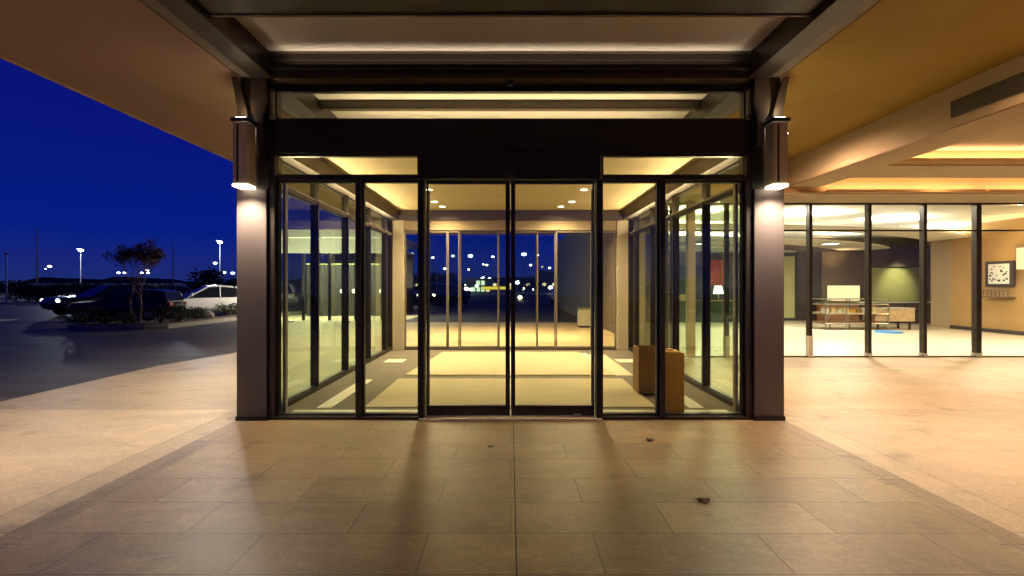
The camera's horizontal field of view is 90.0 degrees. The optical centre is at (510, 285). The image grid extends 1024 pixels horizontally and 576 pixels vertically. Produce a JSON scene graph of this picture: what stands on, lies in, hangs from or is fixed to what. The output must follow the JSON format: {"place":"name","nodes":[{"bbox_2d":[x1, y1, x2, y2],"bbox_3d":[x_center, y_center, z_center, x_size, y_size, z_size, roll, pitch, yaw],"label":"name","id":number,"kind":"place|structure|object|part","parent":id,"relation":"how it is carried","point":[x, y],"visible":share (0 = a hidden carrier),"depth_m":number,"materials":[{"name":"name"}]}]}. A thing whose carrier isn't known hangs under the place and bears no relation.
{"place":"outdoors","nodes":[
{"label":"outdoors","id":0,"kind":"place"},
{"bbox_2d":[0,298,435,401],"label":"road","id":1,"kind":"structure","parent":0,"point":[42,350],"depth_m":11.63,"materials":[{"name":"asphalt"}]},
{"bbox_2d":[40,285,138,315],"bbox_3d":[-19.599,0.688,24.802,2.200,1.428,4.665,0,0,26],"label":"parked car","id":2,"kind":"object","parent":1,"relation":"on","point":[56,305],"visible":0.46,"depth_m":23.45,"materials":[{"name":"metal"}]},
{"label":"windows","id":3,"kind":"part","parent":2,"relation":"part of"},
{"bbox_2d":[67,289,185,321],"bbox_3d":[-15.348,0.768,20.600,3.825,1.270,1.936,0,0,-8],"label":"parked car","id":4,"kind":"object","parent":1,"relation":"on","point":[113,302],"visible":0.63,"depth_m":19.95,"materials":[{"name":"metal"}]},
{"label":"windows","id":5,"kind":"part","parent":4,"relation":"part of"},
{"bbox_2d":[164,285,197,294],"bbox_3d":[-22.497,0.688,34.500,4.665,1.428,2.200,0,0,-5],"label":"parked car","id":6,"kind":"object","parent":1,"relation":"on","point":[183,289],"visible":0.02,"depth_m":33.84,"materials":[{"name":"black metal"}]},
{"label":"windows","id":7,"kind":"part","parent":6,"relation":"part of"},
{"bbox_2d":[67,311,305,329],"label":"kerb","id":8,"kind":"structure","parent":1,"relation":"on","point":[125,327],"depth_m":16.38,"materials":[{"name":"concrete"}]},
{"bbox_2d":[76,310,305,324],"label":"soil","id":9,"kind":"structure","parent":8,"relation":"on","point":[149,322],"depth_m":17.29,"materials":[{"name":"soil"}]},
{"bbox_2d":[59,304,104,323],"bbox_3d":[-14.028,0.931,16.866,1.364,0.676,0.686,0,0,0],"label":"shrub","id":10,"kind":"object","parent":9,"relation":"on","point":[79,315],"visible":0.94,"depth_m":16.83,"materials":[{"name":"green plant"}]},
{"bbox_2d":[86,308,119,323],"bbox_3d":[-13.350,0.988,16.776,1.024,0.558,0.642,0,0,0],"label":"shrub","id":11,"kind":"object","parent":9,"relation":"on","point":[102,318],"visible":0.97,"depth_m":16.69,"materials":[{"name":"green plant"}]},
{"bbox_2d":[111,311,140,323],"bbox_3d":[-12.494,1.052,16.703,0.849,0.428,0.521,0,0,0],"label":"shrub","id":12,"kind":"object","parent":9,"relation":"on","point":[126,317],"visible":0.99,"depth_m":16.60,"materials":[{"name":"green plant"}]},
{"bbox_2d":[103,238,161,321],"bbox_3d":[-12.901,-0.216,17.541,1.173,2.937,1.847,0,0,38],"label":"bare tree","id":13,"kind":"object","parent":9,"relation":"on","point":[119,257],"visible":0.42,"depth_m":17.56,"materials":[{"name":"brown plant"}]},
{"bbox_2d":[119,244,167,313],"bbox_3d":[-12.436,-0.098,17.487,1.290,2.703,1.269,0,0,-25],"label":"bare tree","id":14,"kind":"object","parent":9,"relation":"on","point":[152,255],"visible":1,"depth_m":17.18,"materials":[{"name":"brown plant"}]},
{"bbox_2d":[131,302,187,322],"bbox_3d":[-11.623,0.908,16.989,1.630,0.715,0.709,0,0,-9],"label":"shrub","id":15,"kind":"object","parent":9,"relation":"on","point":[166,313],"visible":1,"depth_m":16.96,"materials":[{"name":"green plant"}]},
{"bbox_2d":[169,306,196,320],"bbox_3d":[-11.515,0.978,17.837,1.009,0.575,0.634,0,0,0],"label":"shrub","id":16,"kind":"object","parent":9,"relation":"on","point":[179,316],"visible":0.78,"depth_m":17.80,"materials":[{"name":"green plant"}]},
{"bbox_2d":[186,306,210,318],"bbox_3d":[-11.845,1.021,19.305,1.033,0.498,0.584,0,0,0],"label":"shrub","id":17,"kind":"object","parent":9,"relation":"on","point":[197,312],"visible":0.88,"depth_m":19.29,"materials":[{"name":"green plant"}]},
{"bbox_2d":[200,310,213,317],"bbox_3d":[-11.813,1.148,19.797,0.659,0.417,0.498,0,0,0],"label":"boulder","id":18,"kind":"object","parent":9,"relation":"on","point":[211,314],"visible":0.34,"depth_m":19.69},
{"bbox_2d":[212,302,236,314],"bbox_3d":[-12.014,0.983,21.834,1.366,0.579,0.564,0,0,15],"label":"shrub","id":19,"kind":"object","parent":9,"relation":"on","point":[225,309],"visible":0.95,"depth_m":21.75,"materials":[{"name":"green plant"}]},
{"bbox_2d":[168,285,236,318],"bbox_3d":[-13.398,0.688,22.702,4.665,1.428,2.200,0,0,-38],"label":"parked car","id":20,"kind":"object","parent":1,"relation":"on","point":[208,297],"visible":0.24,"depth_m":22.12,"materials":[{"name":"metal"}]},
{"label":"windows","id":21,"kind":"part","parent":20,"relation":"part of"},
{"bbox_2d":[221,282,297,311],"bbox_3d":[-14.398,0.588,28.601,4.665,1.628,2.200,0,0,-20],"label":"parked car","id":22,"kind":"object","parent":1,"relation":"on","point":[292,297],"visible":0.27,"depth_m":28.51,"materials":[{"name":"metal"}]},
{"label":"windows","id":23,"kind":"part","parent":22,"relation":"part of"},
{"bbox_2d":[414,283,457,301],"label":"parked car","id":24,"kind":"object","parent":1,"relation":"on","point":[432,285],"visible":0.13,"depth_m":43.24,"materials":[{"name":"metal"}]},
{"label":"windows","id":25,"kind":"part","parent":24,"relation":"part of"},
{"bbox_2d":[18,277,465,285],"bbox_3d":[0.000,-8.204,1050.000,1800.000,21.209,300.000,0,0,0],"label":"hills","id":26,"kind":"structure","parent":0,"point":[296,282],"depth_m":947.18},
{"bbox_2d":[0,58,566,283],"label":"sky","id":27,"kind":"structure","parent":0,"point":[93,177],"materials":[{"name":"blue"}]},
{"bbox_2d":[0,286,576,363],"bbox_3d":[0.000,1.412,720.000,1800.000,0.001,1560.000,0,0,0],"label":"ground","id":28,"kind":"structure","parent":0,"point":[480,307],"depth_m":30.25,"materials":[{"name":"asphalt"}]},
{"bbox_2d":[4,251,8,301],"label":"street lamp","id":29,"kind":"object","parent":28,"relation":"on","point":[6,295],"visible":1,"depth_m":42.96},
{"bbox_2d":[0,279,50,296],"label":"evergreen bush","id":30,"kind":"object","parent":28,"relation":"on","point":[12,284],"visible":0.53,"depth_m":60.14,"materials":[{"name":"green plant"}]},
{"bbox_2d":[36,228,37,284],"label":"mast","id":31,"kind":"object","parent":28,"relation":"on","point":[36,259],"visible":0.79,"depth_m":119.90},
{"bbox_2d":[7,284,76,301],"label":"evergreen bush","id":32,"kind":"object","parent":28,"relation":"on","point":[37,292],"visible":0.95,"depth_m":45.34,"materials":[{"name":"green plant"}]},
{"bbox_2d":[44,282,78,295],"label":"evergreen bush","id":33,"kind":"object","parent":28,"relation":"on","point":[60,286],"visible":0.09,"depth_m":63.12,"materials":[{"name":"green plant"}]},
{"bbox_2d":[51,281,101,296],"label":"evergreen bush","id":34,"kind":"object","parent":28,"relation":"on","point":[80,288],"visible":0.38,"depth_m":59.50,"materials":[{"name":"green plant"}]},
{"bbox_2d":[78,249,83,283],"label":"street lamp","id":35,"kind":"object","parent":28,"relation":"on","point":[80,250],"visible":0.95,"depth_m":95.93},
{"bbox_2d":[69,281,158,289],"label":"evergreen bush","id":36,"kind":"object","parent":28,"relation":"on","point":[115,284],"visible":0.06,"depth_m":60.54,"materials":[{"name":"green plant"}]},
{"bbox_2d":[30,283,210,288],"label":"long warehouse","id":37,"kind":"structure","parent":28,"relation":"on","point":[150,284],"depth_m":149.60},
{"bbox_2d":[128,283,183,288],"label":"evergreen bush","id":38,"kind":"object","parent":28,"relation":"on","point":[148,287],"visible":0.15,"depth_m":58.74,"materials":[{"name":"green plant"}]},
{"bbox_2d":[172,240,173,282],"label":"mast","id":39,"kind":"object","parent":28,"relation":"on","point":[172,264],"visible":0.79,"depth_m":149.89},
{"bbox_2d":[159,266,236,288],"bbox_3d":[-21.928,0.012,36.094,4.502,2.802,3.320,0,0,0],"label":"evergreen bush","id":40,"kind":"object","parent":28,"relation":"on","point":[206,276],"visible":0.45,"depth_m":35.32,"materials":[{"name":"green plant"}]},
{"bbox_2d":[216,240,222,270],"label":"street lamp","id":41,"kind":"object","parent":28,"relation":"on","point":[219,241],"visible":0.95,"depth_m":78.17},
{"bbox_2d":[224,276,236,286],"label":"evergreen bush","id":42,"kind":"object","parent":28,"relation":"on","point":[234,280],"visible":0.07,"depth_m":37.33,"materials":[{"name":"green plant"}]},
{"bbox_2d":[414,272,441,287],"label":"evergreen bush","id":43,"kind":"object","parent":28,"relation":"on","point":[433,280],"visible":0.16,"depth_m":61.88,"materials":[{"name":"green plant"}]},
{"bbox_2d":[430,271,457,284],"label":"evergreen bush","id":44,"kind":"object","parent":28,"relation":"on","point":[452,281],"visible":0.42,"depth_m":70.14,"materials":[{"name":"green plant"}]},
{"bbox_2d":[417,285,471,304],"bbox_3d":[-4.867,0.688,38.002,2.200,1.428,4.665,0,0,30],"label":"parked car","id":45,"kind":"object","parent":28,"relation":"on","point":[437,293],"visible":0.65,"depth_m":37.50,"materials":[{"name":"metal"}]},
{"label":"windows","id":46,"kind":"part","parent":45,"relation":"part of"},
{"bbox_2d":[468,254,472,277],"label":"street lamp","id":47,"kind":"object","parent":28,"relation":"on","point":[470,255],"visible":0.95,"depth_m":114.10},
{"bbox_2d":[466,278,491,291],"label":"lit shop","id":48,"kind":"structure","parent":28,"relation":"on","point":[473,282],"depth_m":104.00},
{"bbox_2d":[482,286,510,292],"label":"petrol station","id":49,"kind":"object","parent":28,"relation":"on","point":[485,288],"visible":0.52,"depth_m":97.00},
{"bbox_2d":[515,275,553,294],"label":"evergreen bush","id":50,"kind":"object","parent":28,"relation":"on","point":[528,288],"visible":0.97,"depth_m":79.93,"materials":[{"name":"green plant"}]},
{"bbox_2d":[550,288,553,303],"bbox_3d":[4.250,0.588,40.002,2.200,1.628,4.665,0,0,10],"label":"parked car","id":51,"kind":"object","parent":28,"relation":"on","point":[552,298],"visible":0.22,"depth_m":38.37,"materials":[{"name":"metal"}]},
{"bbox_2d":[414,275,444,285],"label":"tree","id":52,"kind":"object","parent":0,"point":[416,276],"depth_m":240.00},
{"bbox_2d":[0,420,1023,575],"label":"paving","id":53,"kind":"structure","parent":0,"point":[373,498],"depth_m":3.16,"materials":[{"name":"tile"}]},
{"bbox_2d":[513,423,516,575],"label":"paving joint","id":54,"kind":"object","parent":53,"relation":"on","point":[515,506],"visible":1,"depth_m":3.23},
{"bbox_2d":[695,497,709,501],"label":"fallen leaf","id":55,"kind":"object","parent":53,"relation":"on","point":[700,499],"visible":1,"depth_m":3.31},
{"bbox_2d":[0,310,1023,537],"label":"plaza","id":56,"kind":"structure","parent":0,"point":[951,430],"depth_m":5.60,"materials":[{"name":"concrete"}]},
{"bbox_2d":[0,421,252,554],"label":"paving band","id":57,"kind":"object","parent":56,"relation":"on","point":[18,536],"depth_m":3.44,"materials":[{"name":"stone"}]},
{"bbox_2d":[281,229,417,319],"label":"glazed pavilion","id":58,"kind":"structure","parent":56,"relation":"on","point":[329,277],"depth_m":23.60,"materials":[{"name":"glass"}]},
{"bbox_2d":[231,77,789,420],"bbox_3d":[0.000,-0.378,8.230,5.719,3.564,5.980,0,0,0],"label":"glass vestibule","id":59,"kind":"object","parent":56,"relation":"on","point":[508,176],"visible":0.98,"depth_m":5.37,"materials":[{"name":"brown metal"}]},
{"bbox_2d":[230,117,255,188],"bbox_3d":[-2.705,-1.342,5.197,0.180,0.700,0.184,0,0,0],"label":"wall lamp","id":60,"kind":"object","parent":59,"relation":"attached to","point":[243,152],"visible":1,"depth_m":5.12,"materials":[{"name":"metal"}]},
{"bbox_2d":[281,190,315,403],"bbox_3d":[-2.600,0.127,6.214,0.060,2.405,1.124,0,0,0],"label":"side window frame","id":61,"kind":"structure","parent":59,"relation":"in","point":[313,206],"depth_m":6.76,"materials":[{"name":"brown metal"}]},
{"bbox_2d":[319,206,345,383],"bbox_3d":[-2.600,0.127,7.425,0.060,2.405,1.202,0,0,0],"label":"side window frame","id":62,"kind":"structure","parent":59,"relation":"in","point":[343,217],"depth_m":8.01,"materials":[{"name":"brown metal"}]},
{"bbox_2d":[282,185,389,232],"bbox_3d":[-2.535,-1.106,8.200,0.032,0.012,5.200,0,0,0],"label":"cove light","id":63,"kind":"object","parent":59,"relation":"attached to","point":[299,193],"visible":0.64,"depth_m":7.03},
{"bbox_2d":[349,218,368,368],"bbox_3d":[-2.600,0.127,8.690,0.060,2.405,1.232,0,0,0],"label":"side window frame","id":64,"kind":"structure","parent":59,"relation":"in","point":[367,227],"depth_m":9.29,"materials":[{"name":"brown metal"}]},
{"bbox_2d":[371,228,384,356],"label":"side window frame","id":65,"kind":"structure","parent":59,"relation":"in","point":[383,234],"depth_m":10.51,"materials":[{"name":"brown metal"}]},
{"bbox_2d":[387,234,390,348],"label":"side window frame","id":66,"kind":"structure","parent":59,"relation":"in","point":[389,236],"depth_m":11.02,"materials":[{"name":"brown metal"}]},
{"bbox_2d":[405,230,447,348],"bbox_3d":[-1.828,0.087,11.125,0.925,2.565,0.050,0,0,0],"label":"rear window frame","id":67,"kind":"structure","parent":59,"relation":"in","point":[406,231],"depth_m":11.10,"materials":[{"name":"brown metal"}]},
{"bbox_2d":[448,230,459,348],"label":"rear window frame","id":68,"kind":"structure","parent":59,"relation":"in","point":[449,231],"depth_m":11.10,"materials":[{"name":"brown metal"}]},
{"bbox_2d":[426,182,509,414],"bbox_3d":[-0.446,0.136,5.433,0.880,2.468,0.066,0,0,0],"label":"sliding door","id":69,"kind":"structure","parent":59,"relation":"in","point":[430,409],"depth_m":5.40,"materials":[{"name":"brown metal"}]},
{"bbox_2d":[460,231,499,347],"bbox_3d":[-0.668,0.087,11.180,0.865,2.565,0.050,0,0,0],"label":"rear door","id":70,"kind":"structure","parent":59,"relation":"in","point":[460,231],"depth_m":11.15,"materials":[{"name":"clear glass"}]},
{"bbox_2d":[366,378,654,407],"bbox_3d":[0.000,1.383,6.710,3.320,0.010,1.780,0,0,0],"label":"entrance mat","id":71,"kind":"object","parent":59,"relation":"on","point":[403,393],"visible":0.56,"depth_m":6.54,"materials":[{"name":"carpet"}]},
{"bbox_2d":[405,352,615,374],"bbox_3d":[0.000,1.379,9.250,3.259,0.010,2.720,0,0,0],"label":"entrance mat","id":72,"kind":"object","parent":59,"relation":"on","point":[494,363],"visible":0.95,"depth_m":8.91,"materials":[{"name":"carpet"}]},
{"bbox_2d":[497,230,537,348],"bbox_3d":[0.160,0.087,11.125,0.880,2.565,0.050,0,0,0],"label":"rear door","id":73,"kind":"structure","parent":59,"relation":"in","point":[499,231],"depth_m":11.10,"materials":[{"name":"clear glass"}]},
{"bbox_2d":[536,231,555,347],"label":"rear window frame","id":74,"kind":"structure","parent":59,"relation":"in","point":[554,232],"depth_m":11.15,"materials":[{"name":"brown metal"}]},
{"bbox_2d":[511,182,593,414],"bbox_3d":[0.446,0.136,5.433,0.880,2.468,0.066,0,0,0],"label":"sliding door","id":75,"kind":"structure","parent":59,"relation":"in","point":[515,409],"depth_m":5.40,"materials":[{"name":"brown metal"}]},
{"bbox_2d":[556,230,590,348],"bbox_3d":[1.377,0.087,11.125,0.775,2.565,0.050,0,0,0],"label":"rear door","id":76,"kind":"structure","parent":59,"relation":"in","point":[557,231],"depth_m":11.10,"materials":[{"name":"clear glass"}]},
{"bbox_2d":[594,230,615,348],"bbox_3d":[2.030,0.087,11.125,0.520,2.565,0.050,0,0,0],"label":"rear window frame","id":77,"kind":"structure","parent":59,"relation":"in","point":[604,231],"depth_m":11.10,"materials":[{"name":"brown metal"}]},
{"bbox_2d":[630,234,633,348],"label":"side window frame","id":78,"kind":"structure","parent":59,"relation":"in","point":[631,236],"depth_m":11.02,"materials":[{"name":"brown metal"}]},
{"bbox_2d":[635,227,649,344],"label":"side window frame","id":79,"kind":"structure","parent":59,"relation":"in","point":[636,234],"depth_m":10.51,"materials":[{"name":"brown metal"}]},
{"bbox_2d":[633,345,654,394],"bbox_3d":[1.800,1.087,6.620,0.360,0.600,0.300,0,0,0],"label":"wooden bin","id":80,"kind":"object","parent":59,"relation":"on","point":[643,369],"visible":0.61,"depth_m":6.47,"materials":[{"name":"wood"}]},
{"bbox_2d":[652,218,671,344],"bbox_3d":[2.600,0.127,8.690,0.060,2.405,1.232,0,0,0],"label":"side window frame","id":81,"kind":"structure","parent":59,"relation":"in","point":[653,227],"depth_m":9.29,"materials":[{"name":"brown metal"}]},
{"bbox_2d":[666,348,683,411],"bbox_3d":[1.760,1.042,5.660,0.240,0.690,0.260,0,0,0],"label":"wooden bin","id":82,"kind":"object","parent":59,"relation":"on","point":[674,380],"visible":0.59,"depth_m":5.53,"materials":[{"name":"wood"}]},
{"bbox_2d":[631,185,738,232],"bbox_3d":[2.535,-1.106,8.200,0.032,0.012,5.200,0,0,0],"label":"cove light","id":83,"kind":"object","parent":59,"relation":"attached to","point":[728,190],"visible":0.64,"depth_m":7.04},
{"bbox_2d":[674,206,700,383],"bbox_3d":[2.600,0.127,7.425,0.060,2.405,1.202,0,0,0],"label":"side window frame","id":84,"kind":"structure","parent":59,"relation":"in","point":[675,218],"depth_m":8.01,"materials":[{"name":"brown metal"}]},
{"bbox_2d":[705,190,738,403],"bbox_3d":[2.600,0.127,6.214,0.060,2.405,1.124,0,0,0],"label":"side window frame","id":85,"kind":"structure","parent":59,"relation":"in","point":[707,206],"depth_m":6.76,"materials":[{"name":"brown metal"}]},
{"bbox_2d":[764,117,790,188],"bbox_3d":[2.705,-1.342,5.197,0.180,0.700,0.184,0,0,0],"label":"wall lamp","id":86,"kind":"object","parent":59,"relation":"attached to","point":[776,152],"visible":1,"depth_m":5.12,"materials":[{"name":"metal"}]},
{"bbox_2d":[577,307,594,327],"bbox_3d":[2.543,1.070,17.200,0.580,0.660,0.440,0,0,0],"label":"utility cabinet","id":87,"kind":"object","parent":56,"relation":"on","point":[583,317],"visible":0.66,"depth_m":17.00,"materials":[{"name":"metal"}]},
{"bbox_2d":[686,201,694,357],"bbox_3d":[3.420,-0.117,9.720,0.140,2.973,0.140,0,0,0],"label":"support post","id":88,"kind":"object","parent":56,"relation":"on","point":[690,285],"visible":1,"depth_m":9.65,"materials":[{"name":"paint"}]},
{"bbox_2d":[557,197,1023,357],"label":"lobby building","id":89,"kind":"structure","parent":56,"relation":"on","point":[876,253],"depth_m":14.94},
{"bbox_2d":[0,0,1023,233],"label":"canopy roof","id":90,"kind":"structure","parent":89,"relation":"on","point":[877,91],"depth_m":5.14,"materials":[{"name":"paint"}]},
{"bbox_2d":[279,64,741,67],"bbox_3d":[0.000,-2.194,5.117,4.600,0.012,0.075,0,0,0],"label":"strip light","id":91,"kind":"object","parent":90,"relation":"attached to","point":[510,65],"visible":1,"depth_m":5.09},
{"bbox_2d":[823,189,986,192],"bbox_3d":[6.850,-1.643,8.902,2.760,0.045,0.105,0,0,0],"label":"cove light","id":92,"kind":"object","parent":90,"relation":"attached to","point":[906,190],"visible":1,"depth_m":8.85,"materials":[{"name":"yellow paint"}]},
{"bbox_2d":[897,158,1023,162],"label":"cove light","id":93,"kind":"object","parent":90,"relation":"attached to","point":[965,160],"visible":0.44,"depth_m":7.24,"materials":[{"name":"yellow paint"}]},
{"bbox_2d":[983,189,1023,192],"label":"cove light","id":94,"kind":"object","parent":90,"relation":"attached to","point":[1005,191],"visible":1,"depth_m":8.85,"materials":[{"name":"yellow paint"}]},
{"bbox_2d":[679,300,738,321],"bbox_3d":[6.700,0.976,19.700,5.060,0.829,0.660,0,0,0],"label":"cabinet","id":95,"kind":"object","parent":89,"relation":"on","point":[716,310],"visible":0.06,"depth_m":19.40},
{"bbox_2d":[679,281,685,299],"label":"potted plant","id":96,"kind":"object","parent":95,"relation":"on","point":[682,296],"visible":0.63,"depth_m":19.61,"materials":[{"name":"orange paint"}]},
{"bbox_2d":[713,286,723,299],"bbox_3d":[8.000,0.285,19.700,0.380,0.550,0.380,0,0,0],"label":"table lamp","id":97,"kind":"object","parent":95,"relation":"on","point":[718,290],"visible":0.87,"depth_m":19.58,"materials":[{"name":"fabric"}]},
{"bbox_2d":[710,259,723,286],"bbox_3d":[8.050,-0.500,20.277,0.900,1.100,0.044,0,0,0],"label":"red picture","id":98,"kind":"object","parent":89,"relation":"attached to","point":[716,272],"visible":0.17,"depth_m":20.25},
{"bbox_2d":[797,252,820,320],"bbox_3d":[11.850,0.019,20.348,0.900,2.738,0.095,0,0,0],"label":"dark door","id":99,"kind":"structure","parent":89,"relation":"in","point":[801,256],"depth_m":20.30,"materials":[{"name":"wood"}]},
{"bbox_2d":[820,243,840,244],"bbox_3d":[10.000,-1.306,16.000,0.400,0.026,0.400,0,0,0],"label":"ceiling light","id":100,"kind":"object","parent":89,"relation":"attached to","point":[829,243],"visible":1,"depth_m":15.95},
{"bbox_2d":[815,302,858,320],"bbox_3d":[12.725,1.006,19.600,1.710,0.768,0.660,0,0,0],"label":"lobby shelf","id":101,"kind":"object","parent":89,"relation":"on","point":[820,317],"visible":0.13,"depth_m":19.30,"materials":[{"name":"wood"}]},
{"bbox_2d":[827,286,859,301],"bbox_3d":[12.750,0.310,19.600,1.080,0.620,0.280,0,0,0],"label":"glowing lamp","id":102,"kind":"object","parent":101,"relation":"on","point":[843,291],"visible":0.92,"depth_m":19.46,"materials":[{"name":"plastic"}]},
{"bbox_2d":[812,298,888,329],"bbox_3d":[10.850,0.895,16.450,2.004,0.990,0.884,0,0,0],"label":"display table","id":103,"kind":"object","parent":89,"relation":"on","point":[830,322],"visible":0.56,"depth_m":16.03,"materials":[{"name":"brown metal"}]},
{"bbox_2d":[821,308,828,312],"bbox_3d":[10.010,0.781,16.300,0.150,0.154,0.210,0,0,0],"label":"display box","id":104,"kind":"object","parent":103,"relation":"on","point":[823,310],"visible":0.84,"depth_m":16.20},
{"bbox_2d":[829,308,835,312],"bbox_3d":[10.222,0.781,16.300,0.150,0.154,0.210,0,0,0],"label":"display box","id":105,"kind":"object","parent":103,"relation":"on","point":[832,310],"visible":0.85,"depth_m":16.20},
{"bbox_2d":[841,307,848,312],"bbox_3d":[10.646,0.770,16.300,0.150,0.176,0.210,0,0,0],"label":"display box","id":106,"kind":"object","parent":103,"relation":"on","point":[843,309],"visible":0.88,"depth_m":16.20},
{"bbox_2d":[874,330,902,333],"bbox_3d":[11.150,1.364,15.100,0.715,0.050,0.715,0,0,0],"label":"rug","id":107,"kind":"object","parent":89,"relation":"on","point":[888,331],"visible":1,"depth_m":14.94,"materials":[{"name":"blue fabric"}]},
{"bbox_2d":[862,307,915,329],"bbox_3d":[12.100,1.048,16.400,1.280,0.685,0.640,0,0,0],"label":"side table","id":108,"kind":"object","parent":89,"relation":"on","point":[900,314],"visible":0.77,"depth_m":16.10,"materials":[{"name":"wood"}]},
{"bbox_2d":[858,302,930,322],"bbox_3d":[14.675,1.000,19.300,3.150,0.780,0.680,0,0,0],"label":"counter","id":109,"kind":"object","parent":89,"relation":"on","point":[906,304],"visible":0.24,"depth_m":18.99,"materials":[{"name":"white paint"}]},
{"bbox_2d":[872,304,930,321],"bbox_3d":[14.665,1.015,18.993,2.930,0.650,0.010,0,0,0],"label":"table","id":110,"kind":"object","parent":109,"relation":"in","point":[916,306],"depth_m":18.99,"materials":[{"name":"wood"}]},
{"bbox_2d":[982,290,1015,297],"bbox_3d":[14.197,0.240,14.900,0.198,0.220,0.840,0,0,0],"label":"wall shelf","id":111,"kind":"object","parent":89,"relation":"attached to","point":[991,296],"depth_m":14.85,"materials":[{"name":"wood"}]},
{"bbox_2d":[985,261,1015,286],"bbox_3d":[14.249,-0.340,14.900,0.094,0.740,0.840,0,0,0],"label":"framed print","id":112,"kind":"object","parent":89,"relation":"attached to","point":[1000,273],"visible":1,"depth_m":14.84,"materials":[{"name":"paper"}]},
{"bbox_2d":[1016,247,1023,268],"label":"wall sconce","id":113,"kind":"object","parent":89,"relation":"attached to","point":[1019,258],"depth_m":14.13,"materials":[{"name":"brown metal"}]},
{"bbox_2d":[767,421,1023,556],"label":"paving band","id":114,"kind":"object","parent":56,"relation":"on","point":[1009,540],"depth_m":3.42,"materials":[{"name":"stone"}]},
{"bbox_2d":[490,277,535,288],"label":"building","id":115,"kind":"structure","parent":0,"point":[502,281],"depth_m":230.00,"materials":[{"name":"black"}]},
{"bbox_2d":[538,270,553,288],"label":"building","id":116,"kind":"structure","parent":0,"point":[544,274],"depth_m":200.00,"materials":[{"name":"black"}]}
]}

